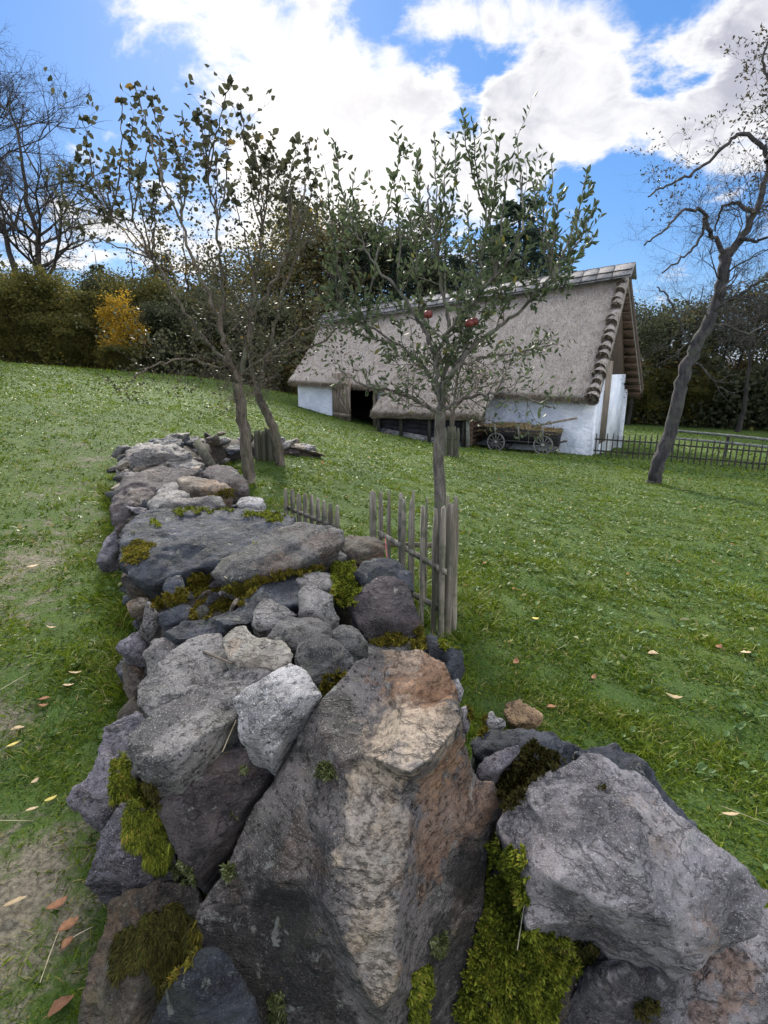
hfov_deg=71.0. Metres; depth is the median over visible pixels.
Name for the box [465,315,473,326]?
apple
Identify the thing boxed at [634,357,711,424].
hazel bush
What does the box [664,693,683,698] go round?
fallen leaf
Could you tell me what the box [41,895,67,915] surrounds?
fallen leaf
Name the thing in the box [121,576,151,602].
stone
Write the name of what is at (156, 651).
stone
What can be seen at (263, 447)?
tree guard
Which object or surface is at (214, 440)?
stone
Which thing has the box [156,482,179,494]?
stone
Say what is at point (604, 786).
moss clump
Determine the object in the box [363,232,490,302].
broadleaf tree
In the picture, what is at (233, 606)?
stone
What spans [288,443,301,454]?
stone
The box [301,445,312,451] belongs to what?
stone
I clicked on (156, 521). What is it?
moss clump
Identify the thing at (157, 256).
spruce tree
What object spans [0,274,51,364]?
hazel bush
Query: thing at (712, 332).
broadleaf tree
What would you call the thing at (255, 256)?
autumn tree
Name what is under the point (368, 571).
stone
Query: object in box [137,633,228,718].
stone
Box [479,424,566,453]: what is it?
farm wagon
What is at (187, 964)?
moss clump
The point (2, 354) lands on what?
hazel bush
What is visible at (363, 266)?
spruce tree
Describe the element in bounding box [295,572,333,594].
stone
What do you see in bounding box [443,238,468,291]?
spruce tree
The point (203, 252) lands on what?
autumn tree
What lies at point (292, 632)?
stone
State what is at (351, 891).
boulder
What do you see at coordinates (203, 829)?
stone
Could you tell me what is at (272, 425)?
fruit tree
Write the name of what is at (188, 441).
stone
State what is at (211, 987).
stone
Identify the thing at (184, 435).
stone
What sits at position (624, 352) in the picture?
autumn tree
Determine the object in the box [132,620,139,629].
stone
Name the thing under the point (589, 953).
moss clump
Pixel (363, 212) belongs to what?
broadleaf tree
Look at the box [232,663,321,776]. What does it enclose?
stone
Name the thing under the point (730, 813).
fallen leaf
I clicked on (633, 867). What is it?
boulder
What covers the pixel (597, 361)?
thatched barn
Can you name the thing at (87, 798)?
stone
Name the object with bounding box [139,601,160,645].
stone
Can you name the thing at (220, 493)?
moss clump
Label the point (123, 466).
stone
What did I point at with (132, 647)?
stone
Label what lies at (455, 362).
apple tree
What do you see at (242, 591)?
moss clump
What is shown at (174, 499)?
stone
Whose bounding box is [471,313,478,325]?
apple
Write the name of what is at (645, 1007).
moss clump
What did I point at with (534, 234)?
spruce tree
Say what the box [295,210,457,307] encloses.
broadleaf tree
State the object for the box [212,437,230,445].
stone
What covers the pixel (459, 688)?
stone
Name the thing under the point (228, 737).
straw stem
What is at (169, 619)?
stone
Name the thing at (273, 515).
moss clump
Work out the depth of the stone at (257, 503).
4.16 m
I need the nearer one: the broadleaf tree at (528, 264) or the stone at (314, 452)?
the stone at (314, 452)
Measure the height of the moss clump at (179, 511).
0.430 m
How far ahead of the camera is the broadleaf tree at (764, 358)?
39.77 m
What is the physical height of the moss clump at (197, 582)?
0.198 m
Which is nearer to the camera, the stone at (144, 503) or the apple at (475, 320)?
the apple at (475, 320)
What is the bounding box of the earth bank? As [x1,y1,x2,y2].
[117,439,321,699]
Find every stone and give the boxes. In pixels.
[66,711,145,833]
[78,879,204,1023]
[84,802,180,905]
[96,530,119,572]
[105,491,113,497]
[106,465,115,472]
[109,466,199,538]
[111,445,130,457]
[114,472,132,480]
[115,632,148,667]
[115,658,144,682]
[116,457,149,482]
[116,461,129,470]
[117,507,295,599]
[117,696,145,719]
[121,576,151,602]
[122,595,129,604]
[122,662,145,699]
[125,443,191,465]
[125,506,146,514]
[126,597,150,617]
[127,514,136,522]
[127,666,270,798]
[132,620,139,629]
[133,466,145,471]
[135,616,142,621]
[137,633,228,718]
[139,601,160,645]
[140,499,149,509]
[142,637,178,674]
[147,490,226,509]
[148,437,183,447]
[150,946,263,1023]
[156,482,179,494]
[157,604,191,630]
[157,748,273,893]
[159,459,204,477]
[162,575,184,600]
[164,432,189,437]
[164,575,299,644]
[168,434,184,440]
[176,476,232,507]
[183,436,203,446]
[186,591,194,599]
[192,457,203,462]
[192,465,201,470]
[195,605,209,619]
[197,590,211,599]
[201,464,249,504]
[203,592,219,605]
[204,432,210,438]
[205,435,220,445]
[208,580,221,589]
[211,522,344,586]
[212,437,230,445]
[214,431,225,435]
[221,458,230,462]
[222,585,244,599]
[222,626,292,671]
[225,444,239,455]
[229,598,238,610]
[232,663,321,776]
[236,496,265,509]
[251,598,296,637]
[266,617,332,664]
[282,440,293,448]
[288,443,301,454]
[291,443,305,449]
[294,632,354,697]
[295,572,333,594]
[298,585,339,629]
[300,443,315,450]
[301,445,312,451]
[306,450,324,455]
[322,550,346,572]
[329,562,356,625]
[332,625,367,661]
[341,535,384,568]
[349,576,420,642]
[353,558,413,596]
[368,640,425,654]
[425,633,464,680]
[451,834,576,1023]
[452,679,463,703]
[461,706,470,734]
[470,728,580,783]
[476,745,519,784]
[485,711,505,730]
[503,699,542,729]
[572,742,696,826]
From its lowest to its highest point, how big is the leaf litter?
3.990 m
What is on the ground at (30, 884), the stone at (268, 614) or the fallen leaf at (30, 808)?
the fallen leaf at (30, 808)
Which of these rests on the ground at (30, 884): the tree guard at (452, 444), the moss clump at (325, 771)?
the tree guard at (452, 444)
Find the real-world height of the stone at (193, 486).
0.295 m
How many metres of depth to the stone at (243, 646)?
1.70 m
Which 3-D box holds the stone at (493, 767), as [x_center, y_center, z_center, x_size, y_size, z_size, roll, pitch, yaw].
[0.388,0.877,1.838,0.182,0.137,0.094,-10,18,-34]
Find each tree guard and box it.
[254,428,274,460]
[284,489,339,528]
[369,490,458,637]
[444,426,459,457]
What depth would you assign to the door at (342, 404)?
22.51 m
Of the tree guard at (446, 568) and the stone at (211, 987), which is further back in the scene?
the tree guard at (446, 568)
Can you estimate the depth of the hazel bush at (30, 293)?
25.94 m
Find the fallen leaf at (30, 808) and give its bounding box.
[23,806,38,812]
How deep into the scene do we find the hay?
18.20 m
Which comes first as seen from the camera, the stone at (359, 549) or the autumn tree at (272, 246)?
the stone at (359, 549)
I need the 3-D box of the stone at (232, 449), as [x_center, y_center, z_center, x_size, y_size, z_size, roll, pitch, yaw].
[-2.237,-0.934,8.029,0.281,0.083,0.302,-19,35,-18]
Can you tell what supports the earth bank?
on the ground at (30, 884)
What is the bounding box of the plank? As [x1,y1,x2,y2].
[192,439,216,466]
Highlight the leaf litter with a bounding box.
[2,366,767,659]
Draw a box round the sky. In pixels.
[0,0,767,364]
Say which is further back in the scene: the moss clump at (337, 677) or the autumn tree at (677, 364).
the autumn tree at (677, 364)
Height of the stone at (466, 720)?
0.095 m
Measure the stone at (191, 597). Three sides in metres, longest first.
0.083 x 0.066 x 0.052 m
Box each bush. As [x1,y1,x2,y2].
[0,256,97,367]
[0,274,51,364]
[0,310,15,361]
[0,317,42,363]
[13,308,96,368]
[26,284,134,369]
[53,261,178,373]
[68,287,143,371]
[86,343,146,371]
[87,263,198,374]
[90,286,150,369]
[122,295,205,376]
[133,292,228,376]
[150,281,248,382]
[210,302,265,385]
[226,290,314,391]
[252,295,315,393]
[624,366,677,426]
[625,358,665,421]
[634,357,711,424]
[654,369,738,427]
[691,361,734,424]
[704,369,767,426]
[726,356,766,423]
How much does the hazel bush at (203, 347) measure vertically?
4.701 m
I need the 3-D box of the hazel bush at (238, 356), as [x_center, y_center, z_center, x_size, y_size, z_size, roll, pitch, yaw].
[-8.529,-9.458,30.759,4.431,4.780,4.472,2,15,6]
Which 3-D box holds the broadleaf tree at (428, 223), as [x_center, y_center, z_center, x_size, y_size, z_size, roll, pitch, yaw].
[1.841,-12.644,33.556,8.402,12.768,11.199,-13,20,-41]
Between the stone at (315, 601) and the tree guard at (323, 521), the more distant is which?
the tree guard at (323, 521)
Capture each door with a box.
[332,373,350,421]
[599,361,612,443]
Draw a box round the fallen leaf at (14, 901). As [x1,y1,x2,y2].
[0,896,26,908]
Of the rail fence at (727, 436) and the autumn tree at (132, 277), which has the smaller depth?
the rail fence at (727, 436)
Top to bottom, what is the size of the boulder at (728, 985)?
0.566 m
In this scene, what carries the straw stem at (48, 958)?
on the ground at (30, 884)
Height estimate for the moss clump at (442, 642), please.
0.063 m
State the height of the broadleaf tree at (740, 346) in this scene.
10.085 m
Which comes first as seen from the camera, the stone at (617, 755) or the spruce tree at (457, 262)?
the stone at (617, 755)
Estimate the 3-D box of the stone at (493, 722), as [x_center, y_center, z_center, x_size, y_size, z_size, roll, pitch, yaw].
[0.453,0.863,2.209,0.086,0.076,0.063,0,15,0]
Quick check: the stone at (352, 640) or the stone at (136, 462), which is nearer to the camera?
the stone at (352, 640)
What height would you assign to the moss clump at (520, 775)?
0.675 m
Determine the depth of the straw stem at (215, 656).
1.74 m
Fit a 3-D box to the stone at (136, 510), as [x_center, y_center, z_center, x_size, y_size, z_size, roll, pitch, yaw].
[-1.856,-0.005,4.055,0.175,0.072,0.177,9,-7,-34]
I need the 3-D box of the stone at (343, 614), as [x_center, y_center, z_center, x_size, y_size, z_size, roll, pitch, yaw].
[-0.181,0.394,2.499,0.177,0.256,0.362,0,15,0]
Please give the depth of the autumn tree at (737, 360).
39.40 m
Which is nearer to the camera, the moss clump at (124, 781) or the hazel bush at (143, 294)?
the moss clump at (124, 781)
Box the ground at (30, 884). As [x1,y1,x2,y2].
[0,362,767,1023]
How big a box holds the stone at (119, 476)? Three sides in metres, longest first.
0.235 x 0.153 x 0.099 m
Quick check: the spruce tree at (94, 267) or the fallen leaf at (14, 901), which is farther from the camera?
the spruce tree at (94, 267)
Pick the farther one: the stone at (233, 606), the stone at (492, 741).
the stone at (233, 606)
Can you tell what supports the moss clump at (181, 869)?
on the stone
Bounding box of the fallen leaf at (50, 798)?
[42,795,56,804]
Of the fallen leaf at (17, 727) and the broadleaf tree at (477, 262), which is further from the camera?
the broadleaf tree at (477, 262)
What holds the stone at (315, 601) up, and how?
on the earth bank
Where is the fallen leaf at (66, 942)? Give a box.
[58,936,72,952]
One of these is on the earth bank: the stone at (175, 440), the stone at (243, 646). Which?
the stone at (175, 440)
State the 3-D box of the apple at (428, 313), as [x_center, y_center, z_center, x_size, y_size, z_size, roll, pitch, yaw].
[0.244,-1.105,2.966,0.051,0.071,0.050,0,15,0]
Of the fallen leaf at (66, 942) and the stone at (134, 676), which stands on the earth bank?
the stone at (134, 676)
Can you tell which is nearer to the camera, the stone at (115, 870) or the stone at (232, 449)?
the stone at (115, 870)
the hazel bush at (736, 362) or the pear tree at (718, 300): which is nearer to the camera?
the pear tree at (718, 300)
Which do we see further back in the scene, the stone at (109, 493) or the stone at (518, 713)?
the stone at (109, 493)
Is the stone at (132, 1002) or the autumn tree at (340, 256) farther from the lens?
the autumn tree at (340, 256)
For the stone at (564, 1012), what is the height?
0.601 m
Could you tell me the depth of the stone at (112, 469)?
6.35 m
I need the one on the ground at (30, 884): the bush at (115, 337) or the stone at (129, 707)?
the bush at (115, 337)
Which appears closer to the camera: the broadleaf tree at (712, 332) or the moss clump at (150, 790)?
the moss clump at (150, 790)
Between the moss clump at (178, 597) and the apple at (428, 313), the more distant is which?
the apple at (428, 313)
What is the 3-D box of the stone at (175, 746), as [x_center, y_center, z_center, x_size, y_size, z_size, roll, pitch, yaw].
[-0.516,0.669,1.565,0.260,0.316,0.464,8,17,29]
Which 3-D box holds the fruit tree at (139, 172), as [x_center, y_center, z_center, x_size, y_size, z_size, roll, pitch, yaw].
[-2.210,-2.519,6.307,3.861,4.653,2.027,0,15,0]
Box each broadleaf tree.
[217,207,320,388]
[247,194,374,315]
[257,199,437,306]
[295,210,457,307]
[341,202,460,304]
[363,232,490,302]
[409,239,501,296]
[450,252,546,287]
[479,241,548,276]
[625,296,687,424]
[635,300,719,421]
[649,284,766,416]
[684,288,767,418]
[708,268,767,369]
[723,266,767,423]
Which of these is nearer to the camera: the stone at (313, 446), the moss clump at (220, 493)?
the moss clump at (220, 493)
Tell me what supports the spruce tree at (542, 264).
on the ground at (30, 884)
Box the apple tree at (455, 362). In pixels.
[305,91,606,614]
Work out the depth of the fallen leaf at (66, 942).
1.50 m
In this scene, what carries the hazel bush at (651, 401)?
on the ground at (30, 884)
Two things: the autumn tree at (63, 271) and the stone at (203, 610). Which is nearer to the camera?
the stone at (203, 610)
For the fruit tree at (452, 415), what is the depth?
14.22 m
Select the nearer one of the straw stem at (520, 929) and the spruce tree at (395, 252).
the straw stem at (520, 929)
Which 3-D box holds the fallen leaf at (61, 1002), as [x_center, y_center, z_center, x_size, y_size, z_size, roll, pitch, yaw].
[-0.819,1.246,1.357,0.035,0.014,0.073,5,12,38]
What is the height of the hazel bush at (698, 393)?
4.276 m
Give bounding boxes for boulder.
[195,649,503,1023]
[496,753,767,980]
[562,908,767,1023]
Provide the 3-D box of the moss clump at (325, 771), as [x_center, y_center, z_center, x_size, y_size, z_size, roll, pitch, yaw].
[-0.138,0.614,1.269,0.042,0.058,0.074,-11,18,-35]
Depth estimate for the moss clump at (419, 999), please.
1.16 m
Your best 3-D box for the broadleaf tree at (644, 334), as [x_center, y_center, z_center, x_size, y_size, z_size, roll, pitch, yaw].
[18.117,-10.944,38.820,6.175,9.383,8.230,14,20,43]
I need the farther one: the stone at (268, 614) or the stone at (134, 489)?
the stone at (134, 489)
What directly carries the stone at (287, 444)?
on the earth bank
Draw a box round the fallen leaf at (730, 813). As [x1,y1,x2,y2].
[720,812,739,815]
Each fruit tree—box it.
[16,64,357,484]
[198,143,373,465]
[384,302,529,454]
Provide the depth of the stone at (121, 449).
6.29 m
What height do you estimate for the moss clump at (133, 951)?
0.235 m
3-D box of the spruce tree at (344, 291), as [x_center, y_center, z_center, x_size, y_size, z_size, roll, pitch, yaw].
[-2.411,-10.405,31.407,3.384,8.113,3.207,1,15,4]
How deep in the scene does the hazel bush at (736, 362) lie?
39.71 m
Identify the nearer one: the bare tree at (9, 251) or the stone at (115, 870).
the stone at (115, 870)
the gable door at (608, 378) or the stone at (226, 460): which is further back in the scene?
the gable door at (608, 378)
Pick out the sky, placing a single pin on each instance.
(604, 74)
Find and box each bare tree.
[0,19,112,359]
[0,52,149,363]
[685,248,767,431]
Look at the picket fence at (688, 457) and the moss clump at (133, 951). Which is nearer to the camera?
the moss clump at (133, 951)
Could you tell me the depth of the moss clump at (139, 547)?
2.64 m
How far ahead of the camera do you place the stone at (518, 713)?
2.49 m
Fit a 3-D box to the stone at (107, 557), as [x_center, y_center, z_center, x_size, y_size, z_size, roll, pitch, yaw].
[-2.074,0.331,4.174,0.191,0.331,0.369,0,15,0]
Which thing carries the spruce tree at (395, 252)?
on the ground at (30, 884)
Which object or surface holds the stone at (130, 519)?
on the earth bank
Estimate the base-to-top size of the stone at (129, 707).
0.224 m
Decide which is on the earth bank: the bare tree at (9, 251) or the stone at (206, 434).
the stone at (206, 434)
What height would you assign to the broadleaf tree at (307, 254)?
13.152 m
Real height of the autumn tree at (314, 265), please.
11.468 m
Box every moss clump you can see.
[104,901,201,1005]
[105,751,137,810]
[119,539,156,565]
[119,783,176,878]
[136,776,161,815]
[149,517,160,526]
[149,585,194,609]
[166,920,203,989]
[167,860,196,888]
[171,505,233,515]
[185,570,212,597]
[188,563,325,620]
[207,487,236,498]
[219,861,235,884]
[238,764,249,775]
[241,509,293,521]
[266,991,288,1023]
[313,759,337,782]
[318,668,346,695]
[329,559,361,607]
[369,631,408,647]
[406,963,436,1023]
[409,624,427,651]
[429,929,450,960]
[434,633,461,650]
[451,833,583,1023]
[464,704,488,737]
[495,737,567,813]
[548,940,601,979]
[595,783,606,790]
[633,996,662,1023]
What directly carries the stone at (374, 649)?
on the earth bank
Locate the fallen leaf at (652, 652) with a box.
[648,650,658,653]
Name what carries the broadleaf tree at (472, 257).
on the ground at (30, 884)
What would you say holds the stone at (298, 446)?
on the earth bank
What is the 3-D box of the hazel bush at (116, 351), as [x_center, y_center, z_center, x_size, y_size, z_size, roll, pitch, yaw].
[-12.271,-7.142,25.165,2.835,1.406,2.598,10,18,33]
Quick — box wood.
[0,254,767,430]
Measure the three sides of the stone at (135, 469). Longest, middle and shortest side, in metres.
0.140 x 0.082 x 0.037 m
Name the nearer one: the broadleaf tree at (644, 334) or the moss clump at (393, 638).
the moss clump at (393, 638)
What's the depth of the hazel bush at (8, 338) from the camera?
26.24 m
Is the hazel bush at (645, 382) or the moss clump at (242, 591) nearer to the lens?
the moss clump at (242, 591)
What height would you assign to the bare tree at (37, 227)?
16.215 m
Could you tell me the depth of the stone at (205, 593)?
2.55 m
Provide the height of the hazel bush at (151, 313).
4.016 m
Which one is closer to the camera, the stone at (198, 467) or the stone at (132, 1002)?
the stone at (132, 1002)
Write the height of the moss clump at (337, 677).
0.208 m
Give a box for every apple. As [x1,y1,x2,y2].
[424,305,432,317]
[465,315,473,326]
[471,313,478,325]
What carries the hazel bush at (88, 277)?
on the ground at (30, 884)
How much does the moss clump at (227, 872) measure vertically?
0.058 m
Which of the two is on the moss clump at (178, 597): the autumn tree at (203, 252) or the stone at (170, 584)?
the stone at (170, 584)
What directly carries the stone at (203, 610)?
on the earth bank
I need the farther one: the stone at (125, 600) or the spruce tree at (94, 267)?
the spruce tree at (94, 267)
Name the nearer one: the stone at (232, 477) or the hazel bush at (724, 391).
the stone at (232, 477)
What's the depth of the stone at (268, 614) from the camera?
1.89 m
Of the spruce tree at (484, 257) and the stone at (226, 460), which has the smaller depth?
the stone at (226, 460)
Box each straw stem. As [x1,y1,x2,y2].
[40,931,58,981]
[203,650,231,663]
[222,721,235,751]
[517,907,523,950]
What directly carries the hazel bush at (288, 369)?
on the ground at (30, 884)
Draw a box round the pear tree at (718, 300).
[598,23,767,483]
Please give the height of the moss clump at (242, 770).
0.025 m
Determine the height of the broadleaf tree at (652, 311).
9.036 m
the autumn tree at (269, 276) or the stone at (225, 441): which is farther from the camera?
the autumn tree at (269, 276)
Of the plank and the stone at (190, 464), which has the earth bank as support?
the stone at (190, 464)
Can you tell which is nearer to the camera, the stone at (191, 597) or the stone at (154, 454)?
the stone at (191, 597)
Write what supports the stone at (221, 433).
on the earth bank
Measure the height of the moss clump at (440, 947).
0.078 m
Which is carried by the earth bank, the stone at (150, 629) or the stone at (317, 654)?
the stone at (317, 654)
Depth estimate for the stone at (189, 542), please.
2.78 m
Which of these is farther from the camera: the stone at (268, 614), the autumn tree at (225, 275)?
the autumn tree at (225, 275)
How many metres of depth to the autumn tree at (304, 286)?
32.84 m
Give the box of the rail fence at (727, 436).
[671,430,767,457]
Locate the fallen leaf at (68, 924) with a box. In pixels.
[54,916,79,933]
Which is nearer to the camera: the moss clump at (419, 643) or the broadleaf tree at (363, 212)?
the moss clump at (419, 643)
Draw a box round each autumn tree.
[30,254,84,291]
[101,252,166,283]
[119,211,209,293]
[144,231,220,367]
[174,218,241,375]
[203,247,251,375]
[213,242,275,384]
[239,208,326,388]
[248,246,313,392]
[257,190,358,358]
[276,201,363,345]
[287,177,396,344]
[621,271,645,397]
[647,289,731,423]
[683,280,767,424]
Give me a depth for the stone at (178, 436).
7.16 m
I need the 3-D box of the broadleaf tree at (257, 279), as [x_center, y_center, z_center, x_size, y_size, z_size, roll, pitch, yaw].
[-7.080,-13.995,36.128,7.906,12.014,10.538,6,16,23]
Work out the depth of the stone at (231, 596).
2.49 m
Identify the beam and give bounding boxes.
[525,417,576,427]
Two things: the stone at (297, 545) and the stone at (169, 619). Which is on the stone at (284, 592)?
the stone at (297, 545)
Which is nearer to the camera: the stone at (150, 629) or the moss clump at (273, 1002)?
the moss clump at (273, 1002)
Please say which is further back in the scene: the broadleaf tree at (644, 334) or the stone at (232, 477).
the broadleaf tree at (644, 334)
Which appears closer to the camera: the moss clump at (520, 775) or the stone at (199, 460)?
the moss clump at (520, 775)
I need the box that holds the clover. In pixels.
[0,412,767,869]
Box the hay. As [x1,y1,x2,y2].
[478,419,564,437]
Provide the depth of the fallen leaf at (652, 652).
3.32 m
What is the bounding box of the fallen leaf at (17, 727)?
[9,725,23,729]
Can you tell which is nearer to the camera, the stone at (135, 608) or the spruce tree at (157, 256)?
the stone at (135, 608)
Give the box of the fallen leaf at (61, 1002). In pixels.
[42,995,73,1019]
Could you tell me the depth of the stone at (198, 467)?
5.79 m
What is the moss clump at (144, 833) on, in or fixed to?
on the stone at (115, 870)
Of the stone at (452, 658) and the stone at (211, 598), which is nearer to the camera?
the stone at (452, 658)
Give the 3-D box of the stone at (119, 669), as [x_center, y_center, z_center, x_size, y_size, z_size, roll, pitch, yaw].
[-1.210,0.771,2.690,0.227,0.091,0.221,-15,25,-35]
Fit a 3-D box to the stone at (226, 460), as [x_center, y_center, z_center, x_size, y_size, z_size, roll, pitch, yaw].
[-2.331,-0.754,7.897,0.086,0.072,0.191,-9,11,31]
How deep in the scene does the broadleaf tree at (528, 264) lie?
29.98 m
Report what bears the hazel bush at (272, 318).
on the ground at (30, 884)
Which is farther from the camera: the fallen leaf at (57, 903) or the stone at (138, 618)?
the stone at (138, 618)
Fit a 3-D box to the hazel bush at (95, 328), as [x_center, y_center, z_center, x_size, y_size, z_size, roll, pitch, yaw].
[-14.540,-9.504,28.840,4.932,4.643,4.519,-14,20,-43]
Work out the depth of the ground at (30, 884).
4.01 m
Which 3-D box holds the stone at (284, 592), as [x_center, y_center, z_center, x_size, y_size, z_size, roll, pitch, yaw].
[-0.525,0.460,2.132,0.299,0.274,0.596,12,19,38]
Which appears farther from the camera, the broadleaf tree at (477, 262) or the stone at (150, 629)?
the broadleaf tree at (477, 262)
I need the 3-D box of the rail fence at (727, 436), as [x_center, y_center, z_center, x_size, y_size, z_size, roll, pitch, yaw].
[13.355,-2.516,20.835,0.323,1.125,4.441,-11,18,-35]
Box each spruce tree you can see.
[76,256,104,364]
[148,246,209,375]
[330,258,352,311]
[345,219,385,308]
[381,222,420,303]
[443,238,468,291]
[471,176,558,285]
[472,225,523,284]
[520,207,564,276]
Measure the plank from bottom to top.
0.343 m
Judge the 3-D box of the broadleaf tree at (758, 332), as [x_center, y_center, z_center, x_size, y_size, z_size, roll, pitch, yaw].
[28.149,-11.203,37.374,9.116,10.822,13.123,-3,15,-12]
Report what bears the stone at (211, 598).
on the earth bank
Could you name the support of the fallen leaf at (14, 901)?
on the ground at (30, 884)
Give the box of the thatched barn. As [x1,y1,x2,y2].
[288,262,643,454]
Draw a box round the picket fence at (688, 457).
[593,433,767,469]
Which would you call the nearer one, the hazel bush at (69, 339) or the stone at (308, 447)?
the stone at (308, 447)
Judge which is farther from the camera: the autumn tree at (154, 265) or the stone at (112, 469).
the autumn tree at (154, 265)
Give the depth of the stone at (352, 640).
1.75 m
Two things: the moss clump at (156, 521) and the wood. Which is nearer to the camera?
the moss clump at (156, 521)
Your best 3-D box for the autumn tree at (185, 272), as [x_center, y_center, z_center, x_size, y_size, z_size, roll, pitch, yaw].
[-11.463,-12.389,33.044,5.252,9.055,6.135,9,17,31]
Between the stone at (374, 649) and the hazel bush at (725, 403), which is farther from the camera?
the hazel bush at (725, 403)
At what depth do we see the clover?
5.66 m
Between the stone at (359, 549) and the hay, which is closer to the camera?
the stone at (359, 549)
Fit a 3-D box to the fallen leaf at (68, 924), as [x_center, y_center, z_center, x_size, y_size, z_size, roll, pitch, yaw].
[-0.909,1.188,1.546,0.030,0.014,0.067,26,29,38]
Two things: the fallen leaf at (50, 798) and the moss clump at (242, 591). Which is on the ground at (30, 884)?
the fallen leaf at (50, 798)
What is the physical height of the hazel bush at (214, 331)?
5.363 m
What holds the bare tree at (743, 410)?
on the ground at (30, 884)
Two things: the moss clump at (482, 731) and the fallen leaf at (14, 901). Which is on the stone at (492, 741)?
the moss clump at (482, 731)
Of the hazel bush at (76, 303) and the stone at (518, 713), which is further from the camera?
the hazel bush at (76, 303)
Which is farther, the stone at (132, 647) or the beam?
the beam
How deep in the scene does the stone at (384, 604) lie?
2.04 m
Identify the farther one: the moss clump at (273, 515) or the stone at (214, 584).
the moss clump at (273, 515)

